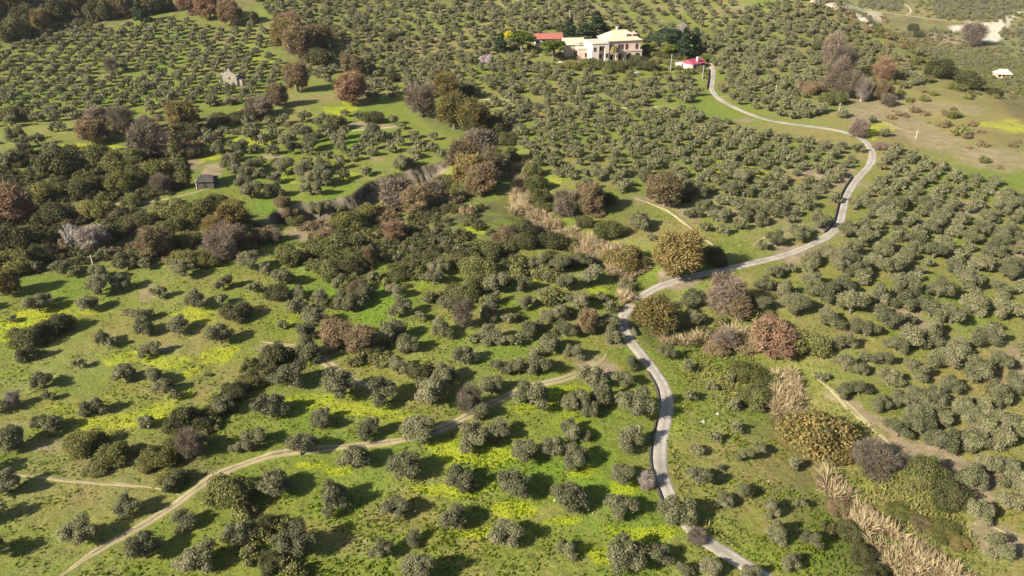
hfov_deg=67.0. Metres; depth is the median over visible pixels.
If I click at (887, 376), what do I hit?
olive tree
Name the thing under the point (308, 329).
olive tree
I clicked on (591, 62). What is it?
shrub
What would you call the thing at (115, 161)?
shrub
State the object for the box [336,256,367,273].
shrub
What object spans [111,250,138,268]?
olive tree
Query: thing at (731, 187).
olive tree
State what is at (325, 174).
olive tree
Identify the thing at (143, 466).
shrub
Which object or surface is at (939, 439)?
olive tree
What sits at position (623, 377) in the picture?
olive tree
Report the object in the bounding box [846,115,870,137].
bare tree
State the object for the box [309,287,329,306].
olive tree
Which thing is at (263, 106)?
deciduous tree
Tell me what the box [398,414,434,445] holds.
olive tree
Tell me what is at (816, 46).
shrub
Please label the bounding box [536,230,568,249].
shrub
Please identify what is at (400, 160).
olive tree
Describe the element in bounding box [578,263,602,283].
olive tree
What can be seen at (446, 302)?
olive tree
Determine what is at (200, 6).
deciduous tree
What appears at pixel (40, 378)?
olive tree
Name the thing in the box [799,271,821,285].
olive tree
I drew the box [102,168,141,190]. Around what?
shrub
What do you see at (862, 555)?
shrub
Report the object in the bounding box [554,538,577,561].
olive tree
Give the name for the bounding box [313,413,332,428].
olive tree
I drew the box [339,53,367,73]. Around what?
deciduous tree
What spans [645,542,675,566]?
olive tree
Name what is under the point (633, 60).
shrub
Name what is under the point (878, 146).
shrub
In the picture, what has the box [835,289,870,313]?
olive tree
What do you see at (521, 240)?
shrub
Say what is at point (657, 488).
retaining wall
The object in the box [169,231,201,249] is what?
shrub
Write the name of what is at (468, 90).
shrub
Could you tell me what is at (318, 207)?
olive tree
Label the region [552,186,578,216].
bare tree
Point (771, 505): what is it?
olive tree
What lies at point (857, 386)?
olive tree
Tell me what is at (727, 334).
bare tree
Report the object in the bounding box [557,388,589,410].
olive tree
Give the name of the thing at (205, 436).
olive tree
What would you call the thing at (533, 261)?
olive tree
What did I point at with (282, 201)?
shrub
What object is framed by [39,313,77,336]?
shrub
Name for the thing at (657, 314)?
deciduous tree
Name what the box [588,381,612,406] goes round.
olive tree
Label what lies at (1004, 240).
olive tree
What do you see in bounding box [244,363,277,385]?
shrub
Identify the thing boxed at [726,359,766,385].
shrub
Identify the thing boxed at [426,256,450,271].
olive tree
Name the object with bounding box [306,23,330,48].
deciduous tree
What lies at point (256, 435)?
olive tree
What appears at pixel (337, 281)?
olive tree
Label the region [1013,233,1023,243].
olive tree
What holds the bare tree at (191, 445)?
on the ground at (1000, 118)
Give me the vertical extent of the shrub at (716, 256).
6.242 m
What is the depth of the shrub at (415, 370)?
163.82 m
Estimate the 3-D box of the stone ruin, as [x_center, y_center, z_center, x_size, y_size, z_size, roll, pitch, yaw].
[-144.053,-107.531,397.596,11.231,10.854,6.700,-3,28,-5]
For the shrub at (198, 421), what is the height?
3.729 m
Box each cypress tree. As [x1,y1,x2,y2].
[166,125,187,184]
[175,149,192,187]
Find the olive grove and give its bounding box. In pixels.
[0,0,1023,550]
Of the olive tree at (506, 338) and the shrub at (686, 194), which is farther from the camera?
the shrub at (686, 194)
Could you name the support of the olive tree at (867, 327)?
on the ground at (1000, 118)
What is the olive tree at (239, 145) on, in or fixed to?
on the ground at (1000, 118)
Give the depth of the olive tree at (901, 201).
247.56 m
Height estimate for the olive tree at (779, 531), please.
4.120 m
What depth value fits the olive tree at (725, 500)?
130.47 m
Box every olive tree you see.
[0,423,24,452]
[0,467,20,494]
[3,124,28,140]
[14,343,41,363]
[20,293,54,311]
[28,371,53,388]
[29,414,47,428]
[38,414,65,432]
[41,142,60,152]
[47,258,75,275]
[55,512,99,545]
[74,294,101,310]
[77,396,109,417]
[82,273,110,295]
[86,264,108,273]
[93,329,109,344]
[109,272,131,289]
[110,362,137,380]
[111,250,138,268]
[111,491,140,518]
[122,530,164,559]
[128,308,154,317]
[130,316,154,334]
[135,340,161,359]
[144,367,162,383]
[150,378,176,393]
[161,470,183,492]
[165,313,189,334]
[167,259,193,276]
[169,536,216,574]
[170,507,196,534]
[182,287,205,308]
[195,431,210,444]
[204,322,235,343]
[209,141,221,154]
[209,393,235,413]
[213,274,232,288]
[218,520,256,544]
[219,154,240,167]
[225,139,246,151]
[227,162,251,177]
[227,440,252,452]
[232,175,253,186]
[235,249,259,269]
[238,180,261,198]
[238,426,265,447]
[240,127,260,140]
[244,158,260,167]
[248,392,289,417]
[256,467,297,496]
[262,181,284,198]
[265,358,307,388]
[268,519,318,556]
[270,268,294,282]
[271,156,295,173]
[277,129,296,145]
[284,140,298,152]
[284,431,318,455]
[285,297,309,314]
[292,284,305,298]
[293,123,314,138]
[293,158,312,177]
[293,334,321,363]
[294,321,316,338]
[298,133,317,149]
[298,166,320,183]
[299,181,322,195]
[300,305,328,326]
[307,201,329,216]
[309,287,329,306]
[309,406,330,427]
[310,169,334,185]
[311,158,331,171]
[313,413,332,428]
[319,366,358,399]
[319,477,348,517]
[331,273,345,288]
[333,137,346,152]
[333,288,357,310]
[335,443,371,468]
[356,282,376,297]
[357,416,381,442]
[364,123,380,137]
[366,375,396,408]
[367,537,393,559]
[378,317,406,339]
[379,494,408,519]
[384,283,401,296]
[384,450,420,480]
[387,295,412,316]
[388,355,407,373]
[392,154,411,168]
[396,333,419,353]
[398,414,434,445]
[399,552,435,575]
[405,527,421,548]
[413,376,448,404]
[425,269,445,284]
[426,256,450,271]
[430,315,452,338]
[431,359,457,382]
[437,296,459,311]
[437,503,467,529]
[445,463,478,492]
[450,345,479,364]
[458,420,489,453]
[468,400,489,420]
[478,375,503,393]
[479,295,499,322]
[479,323,502,345]
[481,271,509,292]
[485,416,510,437]
[486,518,523,548]
[488,358,510,374]
[495,334,515,345]
[496,467,532,500]
[504,357,530,374]
[509,275,532,290]
[510,439,538,463]
[512,379,549,413]
[517,294,534,310]
[517,320,536,339]
[524,354,551,374]
[527,254,548,267]
[536,287,557,297]
[538,333,560,352]
[539,309,554,322]
[540,435,568,455]
[548,480,589,514]
[549,253,572,271]
[552,302,570,318]
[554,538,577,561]
[555,273,578,289]
[555,317,577,336]
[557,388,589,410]
[560,417,575,431]
[560,422,582,440]
[562,343,584,360]
[563,439,590,471]
[564,291,589,307]
[572,251,592,268]
[575,178,593,188]
[575,364,607,386]
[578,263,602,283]
[578,400,600,417]
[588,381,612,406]
[590,165,608,180]
[595,313,621,331]
[602,493,639,521]
[604,330,625,343]
[606,531,650,575]
[609,370,633,387]
[610,463,635,486]
[614,384,658,417]
[616,424,644,453]
[617,278,635,293]
[626,355,639,370]
[629,211,651,227]
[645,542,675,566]
[654,493,701,527]
[656,343,677,358]
[675,561,698,575]
[679,287,707,308]
[683,178,695,195]
[683,206,704,217]
[684,308,705,326]
[685,465,715,484]
[692,182,708,197]
[695,199,718,212]
[698,555,722,575]
[706,208,727,221]
[711,490,734,507]
[718,181,740,195]
[733,167,752,181]
[734,449,754,460]
[735,481,753,497]
[737,205,752,220]
[740,564,761,575]
[744,198,764,214]
[753,210,768,226]
[753,275,776,290]
[753,295,772,309]
[761,201,788,217]
[764,228,785,244]
[764,265,783,277]
[764,497,781,519]
[765,518,787,546]
[766,198,788,205]
[776,279,793,297]
[780,291,811,314]
[780,552,802,572]
[787,223,810,240]
[792,192,813,209]
[798,529,823,550]
[799,250,820,267]
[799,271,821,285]
[803,281,840,303]
[808,244,832,258]
[809,207,831,227]
[818,305,846,329]
[824,247,844,255]
[827,251,850,270]
[832,331,858,349]
[832,353,857,371]
[834,274,856,292]
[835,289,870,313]
[835,382,849,399]
[837,219,858,237]
[839,240,863,250]
[840,247,863,261]
[844,259,873,278]
[846,379,872,395]
[850,316,881,336]
[852,361,869,375]
[856,223,880,242]
[862,198,886,213]
[862,254,882,269]
[869,281,891,304]
[869,351,894,364]
[870,393,893,412]
[874,238,894,255]
[875,206,897,224]
[875,304,906,327]
[875,366,905,386]
[878,257,907,274]
[881,336,909,353]
[881,416,914,438]
[886,194,907,208]
[888,288,923,310]
[889,272,923,293]
[890,388,909,407]
[891,225,907,236]
[893,251,910,264]
[897,322,931,348]
[899,246,919,258]
[902,357,931,381]
[902,403,935,421]
[904,231,928,242]
[906,240,923,251]
[906,382,931,405]
[907,412,940,435]
[917,195,941,211]
[919,220,941,234]
[919,427,960,455]
[920,296,940,316]
[922,240,950,258]
[922,275,958,297]
[923,322,945,346]
[924,384,949,404]
[925,210,947,225]
[925,346,965,367]
[928,402,954,427]
[929,317,944,334]
[932,302,966,323]
[934,234,956,254]
[938,200,959,217]
[939,374,965,393]
[945,257,957,272]
[945,336,971,353]
[951,263,984,289]
[951,395,982,414]
[952,461,989,491]
[957,426,993,453]
[958,286,989,317]
[961,226,985,242]
[961,410,989,430]
[963,351,996,382]
[966,497,995,526]
[967,220,991,233]
[967,254,994,271]
[969,325,1006,345]
[972,396,994,410]
[973,453,1004,473]
[978,219,995,228]
[978,417,1018,450]
[979,208,1000,222]
[980,406,1006,424]
[981,240,1007,256]
[983,530,1016,561]
[984,377,1013,408]
[986,349,1014,368]
[987,233,1014,250]
[989,279,1014,298]
[989,296,1023,319]
[989,455,1023,472]
[991,226,1012,239]
[992,197,1017,213]
[993,191,1013,199]
[993,490,1023,510]
[995,256,1023,266]
[995,469,1023,494]
[997,413,1023,437]
[998,263,1022,280]
[1001,221,1020,233]
[1005,369,1023,394]
[1011,240,1023,255]
[1012,193,1023,207]
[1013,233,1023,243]
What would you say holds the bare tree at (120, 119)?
on the ground at (1000, 118)
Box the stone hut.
[195,174,218,188]
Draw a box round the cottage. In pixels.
[675,57,705,69]
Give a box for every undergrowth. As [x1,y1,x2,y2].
[0,0,836,535]
[4,0,1023,575]
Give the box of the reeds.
[318,23,981,575]
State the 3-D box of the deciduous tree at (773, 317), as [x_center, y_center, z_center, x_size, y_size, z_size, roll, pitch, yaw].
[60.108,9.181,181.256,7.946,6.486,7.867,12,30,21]
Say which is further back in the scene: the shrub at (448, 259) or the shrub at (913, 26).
the shrub at (913, 26)
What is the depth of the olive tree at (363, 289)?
196.10 m
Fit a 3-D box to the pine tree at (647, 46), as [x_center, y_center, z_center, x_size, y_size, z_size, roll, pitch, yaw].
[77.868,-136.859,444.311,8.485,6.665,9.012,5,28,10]
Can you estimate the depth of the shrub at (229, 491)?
130.24 m
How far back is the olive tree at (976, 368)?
163.56 m
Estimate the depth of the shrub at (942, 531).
127.03 m
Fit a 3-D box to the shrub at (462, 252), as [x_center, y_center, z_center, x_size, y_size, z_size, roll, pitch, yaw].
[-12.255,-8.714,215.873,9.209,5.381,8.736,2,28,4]
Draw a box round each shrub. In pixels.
[0,14,32,42]
[0,105,29,120]
[0,221,30,251]
[0,246,33,275]
[7,1,37,22]
[10,322,51,348]
[18,224,54,248]
[23,181,65,202]
[25,242,60,263]
[26,26,40,35]
[28,202,73,223]
[30,145,84,176]
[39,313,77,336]
[40,0,70,21]
[40,320,61,341]
[60,427,109,460]
[67,175,107,197]
[70,142,113,170]
[74,199,117,221]
[80,462,107,478]
[81,0,111,20]
[88,440,130,469]
[98,146,145,172]
[100,206,125,219]
[101,223,129,238]
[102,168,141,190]
[119,194,141,207]
[122,210,156,228]
[124,161,149,179]
[135,457,155,474]
[139,158,174,178]
[139,435,180,469]
[142,0,174,14]
[151,179,177,190]
[152,197,189,220]
[153,467,186,493]
[157,216,186,233]
[158,127,168,134]
[160,405,200,434]
[163,248,196,267]
[166,121,201,140]
[169,213,199,228]
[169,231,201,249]
[176,197,218,221]
[182,144,203,158]
[185,414,213,430]
[192,247,222,267]
[196,405,221,418]
[200,471,256,511]
[202,192,228,204]
[207,112,230,124]
[207,393,235,411]
[217,300,252,323]
[219,381,248,399]
[224,112,242,122]
[232,373,260,389]
[236,110,262,117]
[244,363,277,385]
[248,513,276,536]
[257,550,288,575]
[258,339,295,367]
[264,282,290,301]
[272,195,290,208]
[273,243,306,267]
[281,206,300,217]
[285,215,306,227]
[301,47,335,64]
[304,235,326,256]
[311,228,336,238]
[311,258,347,281]
[314,233,362,258]
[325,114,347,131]
[327,211,343,223]
[328,294,354,310]
[332,209,371,231]
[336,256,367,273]
[341,245,371,263]
[342,279,366,295]
[354,201,380,222]
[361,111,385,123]
[362,340,386,357]
[379,30,397,41]
[386,72,401,80]
[388,264,414,280]
[401,254,421,269]
[405,360,433,383]
[414,249,440,266]
[432,174,457,191]
[438,254,456,267]
[442,276,482,301]
[449,180,477,196]
[454,247,482,264]
[457,83,474,96]
[457,254,497,281]
[468,240,501,261]
[479,53,493,63]
[485,113,511,135]
[490,225,515,244]
[497,131,518,145]
[503,31,513,38]
[507,232,535,248]
[508,218,536,237]
[509,152,530,163]
[521,161,543,177]
[522,174,549,192]
[530,188,553,203]
[533,201,553,212]
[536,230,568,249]
[557,237,579,250]
[562,60,582,70]
[575,215,593,227]
[579,57,604,68]
[585,208,605,216]
[592,219,626,239]
[599,243,644,274]
[601,191,618,205]
[602,59,628,71]
[625,54,648,65]
[633,255,651,270]
[635,59,659,70]
[648,330,674,337]
[675,332,703,347]
[677,190,691,202]
[690,325,717,342]
[699,244,727,267]
[701,338,731,356]
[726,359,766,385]
[732,383,775,411]
[753,372,783,389]
[773,408,858,467]
[790,328,831,357]
[795,79,826,94]
[811,41,827,50]
[813,471,837,490]
[817,91,849,104]
[818,443,853,465]
[824,496,850,516]
[835,518,861,543]
[849,541,877,566]
[859,562,887,575]
[871,142,889,149]
[881,500,918,524]
[897,469,933,490]
[906,453,953,486]
[907,23,919,31]
[909,513,934,535]
[913,30,925,36]
[919,515,961,544]
[924,58,959,76]
[926,475,976,513]
[945,533,972,552]
[953,69,987,88]
[984,87,1004,95]
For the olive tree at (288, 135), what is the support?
on the ground at (1000, 118)
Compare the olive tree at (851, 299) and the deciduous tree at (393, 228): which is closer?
the olive tree at (851, 299)
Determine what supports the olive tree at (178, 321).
on the ground at (1000, 118)
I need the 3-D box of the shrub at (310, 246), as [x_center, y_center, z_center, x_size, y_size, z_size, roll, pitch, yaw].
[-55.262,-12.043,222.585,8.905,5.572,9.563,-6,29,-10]
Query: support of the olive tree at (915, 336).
on the ground at (1000, 118)
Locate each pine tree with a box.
[507,31,537,53]
[539,39,565,60]
[640,44,654,54]
[648,32,674,50]
[658,28,680,44]
[661,44,675,52]
[698,54,715,61]
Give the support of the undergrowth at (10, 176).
on the ground at (1000, 118)
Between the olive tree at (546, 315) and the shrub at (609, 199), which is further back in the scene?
the shrub at (609, 199)
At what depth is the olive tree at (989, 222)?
233.68 m
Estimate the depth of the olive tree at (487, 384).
159.07 m
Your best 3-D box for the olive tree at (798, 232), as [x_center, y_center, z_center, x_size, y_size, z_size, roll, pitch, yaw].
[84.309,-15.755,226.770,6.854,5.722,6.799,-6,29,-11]
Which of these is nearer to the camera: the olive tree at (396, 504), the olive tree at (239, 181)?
the olive tree at (396, 504)
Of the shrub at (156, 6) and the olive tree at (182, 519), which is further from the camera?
the shrub at (156, 6)
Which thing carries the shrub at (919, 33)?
on the ground at (1000, 118)
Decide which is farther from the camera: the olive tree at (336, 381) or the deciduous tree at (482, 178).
the deciduous tree at (482, 178)
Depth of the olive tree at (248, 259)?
210.45 m
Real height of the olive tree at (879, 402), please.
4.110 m
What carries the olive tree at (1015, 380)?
on the ground at (1000, 118)
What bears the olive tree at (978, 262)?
on the ground at (1000, 118)
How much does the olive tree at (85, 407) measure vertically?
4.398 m
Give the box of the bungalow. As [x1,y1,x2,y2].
[992,69,1012,77]
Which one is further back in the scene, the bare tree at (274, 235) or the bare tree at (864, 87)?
the bare tree at (864, 87)
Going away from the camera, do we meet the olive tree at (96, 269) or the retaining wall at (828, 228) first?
the olive tree at (96, 269)
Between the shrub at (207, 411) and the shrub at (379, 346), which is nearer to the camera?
the shrub at (207, 411)
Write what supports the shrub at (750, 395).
on the ground at (1000, 118)
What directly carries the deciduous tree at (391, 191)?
on the ground at (1000, 118)
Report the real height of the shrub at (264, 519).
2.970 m
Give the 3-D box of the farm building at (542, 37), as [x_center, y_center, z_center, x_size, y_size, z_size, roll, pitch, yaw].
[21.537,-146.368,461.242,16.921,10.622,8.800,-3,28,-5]
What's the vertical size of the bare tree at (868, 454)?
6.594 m
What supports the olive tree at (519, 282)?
on the ground at (1000, 118)
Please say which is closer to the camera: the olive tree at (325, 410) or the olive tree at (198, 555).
the olive tree at (198, 555)
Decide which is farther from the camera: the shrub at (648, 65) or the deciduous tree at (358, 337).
the shrub at (648, 65)
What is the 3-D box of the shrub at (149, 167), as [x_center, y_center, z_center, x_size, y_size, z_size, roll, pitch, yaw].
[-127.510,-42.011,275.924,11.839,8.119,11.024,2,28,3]
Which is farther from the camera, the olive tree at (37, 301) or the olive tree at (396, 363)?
the olive tree at (37, 301)
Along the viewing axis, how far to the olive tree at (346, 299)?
191.63 m
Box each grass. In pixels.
[666,347,991,568]
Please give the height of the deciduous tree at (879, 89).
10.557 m
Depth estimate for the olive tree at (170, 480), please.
134.81 m
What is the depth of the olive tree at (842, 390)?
159.11 m
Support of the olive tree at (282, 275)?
on the ground at (1000, 118)
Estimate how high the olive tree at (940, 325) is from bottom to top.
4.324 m
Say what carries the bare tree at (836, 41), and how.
on the ground at (1000, 118)
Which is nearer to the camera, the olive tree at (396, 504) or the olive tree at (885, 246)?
the olive tree at (396, 504)
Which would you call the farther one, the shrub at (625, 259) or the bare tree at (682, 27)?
the bare tree at (682, 27)
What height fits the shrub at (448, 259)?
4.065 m
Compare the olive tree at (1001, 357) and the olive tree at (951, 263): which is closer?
the olive tree at (1001, 357)
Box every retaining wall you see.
[630,310,636,335]
[647,371,659,401]
[649,418,662,501]
[823,176,852,232]
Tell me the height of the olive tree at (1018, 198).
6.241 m
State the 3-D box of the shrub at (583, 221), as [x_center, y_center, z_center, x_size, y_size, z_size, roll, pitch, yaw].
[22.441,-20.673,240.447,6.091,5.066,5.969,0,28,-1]
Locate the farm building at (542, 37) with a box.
[534,33,562,46]
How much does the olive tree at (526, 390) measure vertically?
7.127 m
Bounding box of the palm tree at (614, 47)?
[609,45,618,60]
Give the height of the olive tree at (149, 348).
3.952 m
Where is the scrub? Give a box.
[0,0,1021,301]
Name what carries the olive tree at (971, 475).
on the ground at (1000, 118)
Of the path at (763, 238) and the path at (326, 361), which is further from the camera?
the path at (763, 238)
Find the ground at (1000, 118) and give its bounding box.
[0,0,1023,575]
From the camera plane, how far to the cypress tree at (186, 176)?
263.84 m
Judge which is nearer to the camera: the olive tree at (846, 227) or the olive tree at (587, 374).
the olive tree at (587, 374)
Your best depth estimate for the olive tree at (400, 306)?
187.99 m
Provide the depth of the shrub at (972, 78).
389.05 m
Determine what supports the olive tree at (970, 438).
on the ground at (1000, 118)
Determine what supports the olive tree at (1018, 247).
on the ground at (1000, 118)
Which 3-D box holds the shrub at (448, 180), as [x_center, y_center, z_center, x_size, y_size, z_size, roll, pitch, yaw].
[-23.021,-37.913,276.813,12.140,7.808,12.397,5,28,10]
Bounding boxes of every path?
[0,472,182,495]
[60,351,607,575]
[78,184,231,207]
[260,341,371,387]
[635,198,715,246]
[748,223,812,249]
[811,373,1023,540]
[832,2,980,22]
[877,119,914,133]
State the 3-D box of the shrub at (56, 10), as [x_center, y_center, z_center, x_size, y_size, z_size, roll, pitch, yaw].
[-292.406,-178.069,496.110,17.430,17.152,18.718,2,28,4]
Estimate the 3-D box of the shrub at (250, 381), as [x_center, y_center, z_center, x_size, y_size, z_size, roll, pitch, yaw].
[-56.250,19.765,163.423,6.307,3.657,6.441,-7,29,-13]
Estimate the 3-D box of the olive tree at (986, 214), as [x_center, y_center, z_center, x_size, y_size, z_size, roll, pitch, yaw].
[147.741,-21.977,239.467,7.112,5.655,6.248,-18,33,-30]
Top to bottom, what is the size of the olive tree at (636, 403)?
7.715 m
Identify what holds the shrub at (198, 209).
on the ground at (1000, 118)
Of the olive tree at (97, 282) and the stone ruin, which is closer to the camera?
the olive tree at (97, 282)
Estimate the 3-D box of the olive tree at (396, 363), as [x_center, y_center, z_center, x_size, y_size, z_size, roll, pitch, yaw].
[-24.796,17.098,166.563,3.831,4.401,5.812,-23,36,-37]
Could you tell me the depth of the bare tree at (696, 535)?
123.94 m
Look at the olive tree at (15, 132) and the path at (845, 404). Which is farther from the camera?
the olive tree at (15, 132)
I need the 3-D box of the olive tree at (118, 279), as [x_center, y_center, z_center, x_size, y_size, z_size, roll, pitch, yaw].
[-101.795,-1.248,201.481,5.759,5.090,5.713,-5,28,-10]
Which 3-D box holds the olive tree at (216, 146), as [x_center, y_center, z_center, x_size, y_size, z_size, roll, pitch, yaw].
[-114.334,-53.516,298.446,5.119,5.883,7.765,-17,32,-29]
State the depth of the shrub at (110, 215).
242.46 m
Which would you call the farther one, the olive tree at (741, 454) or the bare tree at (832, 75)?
the bare tree at (832, 75)
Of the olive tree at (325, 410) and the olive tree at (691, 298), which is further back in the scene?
the olive tree at (691, 298)
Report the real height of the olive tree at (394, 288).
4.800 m
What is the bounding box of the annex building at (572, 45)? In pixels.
[562,37,587,59]
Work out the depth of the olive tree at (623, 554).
117.92 m
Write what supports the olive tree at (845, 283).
on the ground at (1000, 118)
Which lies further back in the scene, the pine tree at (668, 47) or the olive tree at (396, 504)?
the pine tree at (668, 47)
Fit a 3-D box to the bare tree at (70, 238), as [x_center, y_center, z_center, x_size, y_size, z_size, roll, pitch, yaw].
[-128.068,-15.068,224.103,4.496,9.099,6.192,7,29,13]
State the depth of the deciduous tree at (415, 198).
252.48 m
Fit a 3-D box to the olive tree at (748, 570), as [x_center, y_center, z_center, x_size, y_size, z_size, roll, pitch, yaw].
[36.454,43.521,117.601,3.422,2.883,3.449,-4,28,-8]
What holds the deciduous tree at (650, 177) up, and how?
on the ground at (1000, 118)
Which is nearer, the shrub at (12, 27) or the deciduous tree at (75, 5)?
the shrub at (12, 27)
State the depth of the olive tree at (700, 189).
257.98 m
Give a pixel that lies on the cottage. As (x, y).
(695, 63)
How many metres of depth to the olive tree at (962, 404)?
152.94 m
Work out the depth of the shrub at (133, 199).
252.24 m
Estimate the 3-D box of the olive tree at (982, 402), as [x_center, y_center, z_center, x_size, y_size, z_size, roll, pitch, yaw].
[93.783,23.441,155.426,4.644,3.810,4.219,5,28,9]
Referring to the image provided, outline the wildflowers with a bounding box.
[0,162,986,575]
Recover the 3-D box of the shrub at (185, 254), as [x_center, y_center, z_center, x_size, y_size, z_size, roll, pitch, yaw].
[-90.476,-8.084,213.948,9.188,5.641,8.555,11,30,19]
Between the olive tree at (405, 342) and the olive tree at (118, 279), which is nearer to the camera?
the olive tree at (405, 342)
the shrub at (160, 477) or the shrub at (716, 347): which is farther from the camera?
the shrub at (716, 347)
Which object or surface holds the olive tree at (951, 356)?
on the ground at (1000, 118)
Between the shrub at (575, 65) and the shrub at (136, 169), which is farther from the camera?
the shrub at (575, 65)
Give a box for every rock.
[821,2,836,8]
[857,17,868,22]
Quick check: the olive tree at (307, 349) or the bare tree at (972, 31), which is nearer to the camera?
the olive tree at (307, 349)
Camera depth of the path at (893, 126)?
334.09 m
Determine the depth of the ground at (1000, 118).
178.37 m
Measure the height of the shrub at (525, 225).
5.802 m
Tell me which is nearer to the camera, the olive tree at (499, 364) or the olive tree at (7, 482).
the olive tree at (7, 482)
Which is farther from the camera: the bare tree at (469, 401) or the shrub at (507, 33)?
the shrub at (507, 33)
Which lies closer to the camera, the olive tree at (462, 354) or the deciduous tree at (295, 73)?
the olive tree at (462, 354)
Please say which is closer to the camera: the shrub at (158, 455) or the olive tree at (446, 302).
the shrub at (158, 455)
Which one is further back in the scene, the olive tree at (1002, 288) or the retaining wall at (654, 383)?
the olive tree at (1002, 288)
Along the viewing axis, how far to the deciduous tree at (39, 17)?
472.06 m
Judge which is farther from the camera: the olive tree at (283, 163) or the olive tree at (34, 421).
the olive tree at (283, 163)
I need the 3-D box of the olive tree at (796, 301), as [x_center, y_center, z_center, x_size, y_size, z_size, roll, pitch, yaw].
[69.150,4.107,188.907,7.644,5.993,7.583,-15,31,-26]
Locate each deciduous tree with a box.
[0,0,21,16]
[0,181,37,221]
[0,268,21,296]
[28,6,50,29]
[63,0,86,13]
[73,115,110,143]
[73,225,113,249]
[82,104,108,122]
[106,0,133,15]
[123,120,160,156]
[131,223,175,257]
[163,99,199,126]
[174,0,194,13]
[191,0,221,19]
[199,214,223,234]
[211,196,252,228]
[215,0,243,25]
[246,94,273,115]
[250,227,270,242]
[262,81,289,106]
[268,16,300,46]
[272,12,301,23]
[280,21,317,59]
[280,58,309,91]
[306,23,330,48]
[317,316,352,349]
[332,69,369,104]
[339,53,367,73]
[343,322,379,354]
[378,176,415,210]
[382,219,408,239]
[399,183,439,213]
[429,69,462,98]
[434,88,467,128]
[444,135,479,165]
[449,151,484,182]
[456,96,492,130]
[462,160,500,195]
[464,127,498,155]
[479,144,510,175]
[574,181,604,213]
[575,306,598,334]
[630,293,683,337]
[642,173,655,188]
[644,168,686,206]
[648,226,710,279]
[721,291,754,319]
[747,317,799,362]
[752,311,780,336]
[872,78,896,99]
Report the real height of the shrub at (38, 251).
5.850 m
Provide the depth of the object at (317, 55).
424.85 m
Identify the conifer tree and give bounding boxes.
[131,0,152,21]
[493,32,512,52]
[562,18,578,37]
[573,21,593,38]
[589,10,608,37]
[670,26,695,56]
[690,27,706,51]
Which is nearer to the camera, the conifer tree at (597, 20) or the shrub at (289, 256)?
the shrub at (289, 256)
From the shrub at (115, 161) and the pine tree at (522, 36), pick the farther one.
the pine tree at (522, 36)
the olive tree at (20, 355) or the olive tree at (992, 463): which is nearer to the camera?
the olive tree at (992, 463)
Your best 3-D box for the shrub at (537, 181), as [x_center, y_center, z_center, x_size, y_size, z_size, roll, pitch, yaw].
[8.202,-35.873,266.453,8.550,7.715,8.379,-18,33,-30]
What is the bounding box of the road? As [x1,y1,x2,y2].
[617,62,876,575]
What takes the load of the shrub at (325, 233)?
on the ground at (1000, 118)
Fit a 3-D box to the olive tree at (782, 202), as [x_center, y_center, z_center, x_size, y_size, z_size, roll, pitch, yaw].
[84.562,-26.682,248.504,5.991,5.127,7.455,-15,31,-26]
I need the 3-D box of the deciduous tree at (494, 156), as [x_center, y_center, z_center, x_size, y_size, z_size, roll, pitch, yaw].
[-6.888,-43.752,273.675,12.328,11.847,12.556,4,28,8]
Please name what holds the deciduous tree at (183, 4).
on the ground at (1000, 118)
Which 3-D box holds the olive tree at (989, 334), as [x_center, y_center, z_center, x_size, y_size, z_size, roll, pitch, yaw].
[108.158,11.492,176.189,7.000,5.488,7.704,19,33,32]
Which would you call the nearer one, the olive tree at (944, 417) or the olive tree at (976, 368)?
the olive tree at (944, 417)
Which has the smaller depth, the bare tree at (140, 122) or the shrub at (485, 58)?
the bare tree at (140, 122)
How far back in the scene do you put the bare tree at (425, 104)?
341.21 m
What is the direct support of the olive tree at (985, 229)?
on the ground at (1000, 118)
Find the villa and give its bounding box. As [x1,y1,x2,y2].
[584,26,642,60]
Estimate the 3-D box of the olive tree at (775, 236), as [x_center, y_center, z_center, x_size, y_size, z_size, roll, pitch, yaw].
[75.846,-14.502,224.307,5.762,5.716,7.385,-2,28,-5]
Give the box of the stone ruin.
[219,69,243,86]
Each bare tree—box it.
[2,389,22,407]
[59,223,76,247]
[102,55,119,73]
[103,103,134,133]
[130,114,160,128]
[147,171,171,193]
[150,130,187,157]
[171,425,205,459]
[199,219,240,261]
[227,221,249,249]
[242,95,257,112]
[268,227,281,242]
[315,23,333,40]
[361,243,376,265]
[401,80,437,117]
[422,177,446,206]
[450,292,473,328]
[454,381,483,413]
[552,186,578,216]
[636,469,657,490]
[675,22,688,40]
[685,526,707,546]
[705,269,749,312]
[711,324,740,349]
[820,30,847,67]
[821,54,852,91]
[830,42,861,74]
[836,67,864,98]
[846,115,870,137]
[847,434,904,483]
[855,76,873,100]
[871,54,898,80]
[879,93,897,106]
[959,18,991,45]
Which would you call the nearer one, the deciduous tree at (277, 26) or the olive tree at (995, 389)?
the olive tree at (995, 389)
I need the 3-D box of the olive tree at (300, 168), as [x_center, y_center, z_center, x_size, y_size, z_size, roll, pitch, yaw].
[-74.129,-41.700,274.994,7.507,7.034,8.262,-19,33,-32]
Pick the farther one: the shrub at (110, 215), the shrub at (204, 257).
the shrub at (110, 215)
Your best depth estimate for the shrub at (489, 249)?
215.82 m
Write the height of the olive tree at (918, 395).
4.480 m
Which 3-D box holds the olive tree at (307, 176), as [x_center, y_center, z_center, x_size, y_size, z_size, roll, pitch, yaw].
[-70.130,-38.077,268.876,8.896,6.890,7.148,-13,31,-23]
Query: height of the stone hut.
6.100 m
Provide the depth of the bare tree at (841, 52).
400.18 m
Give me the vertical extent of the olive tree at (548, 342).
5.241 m
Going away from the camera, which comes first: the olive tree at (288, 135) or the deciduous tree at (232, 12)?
the olive tree at (288, 135)

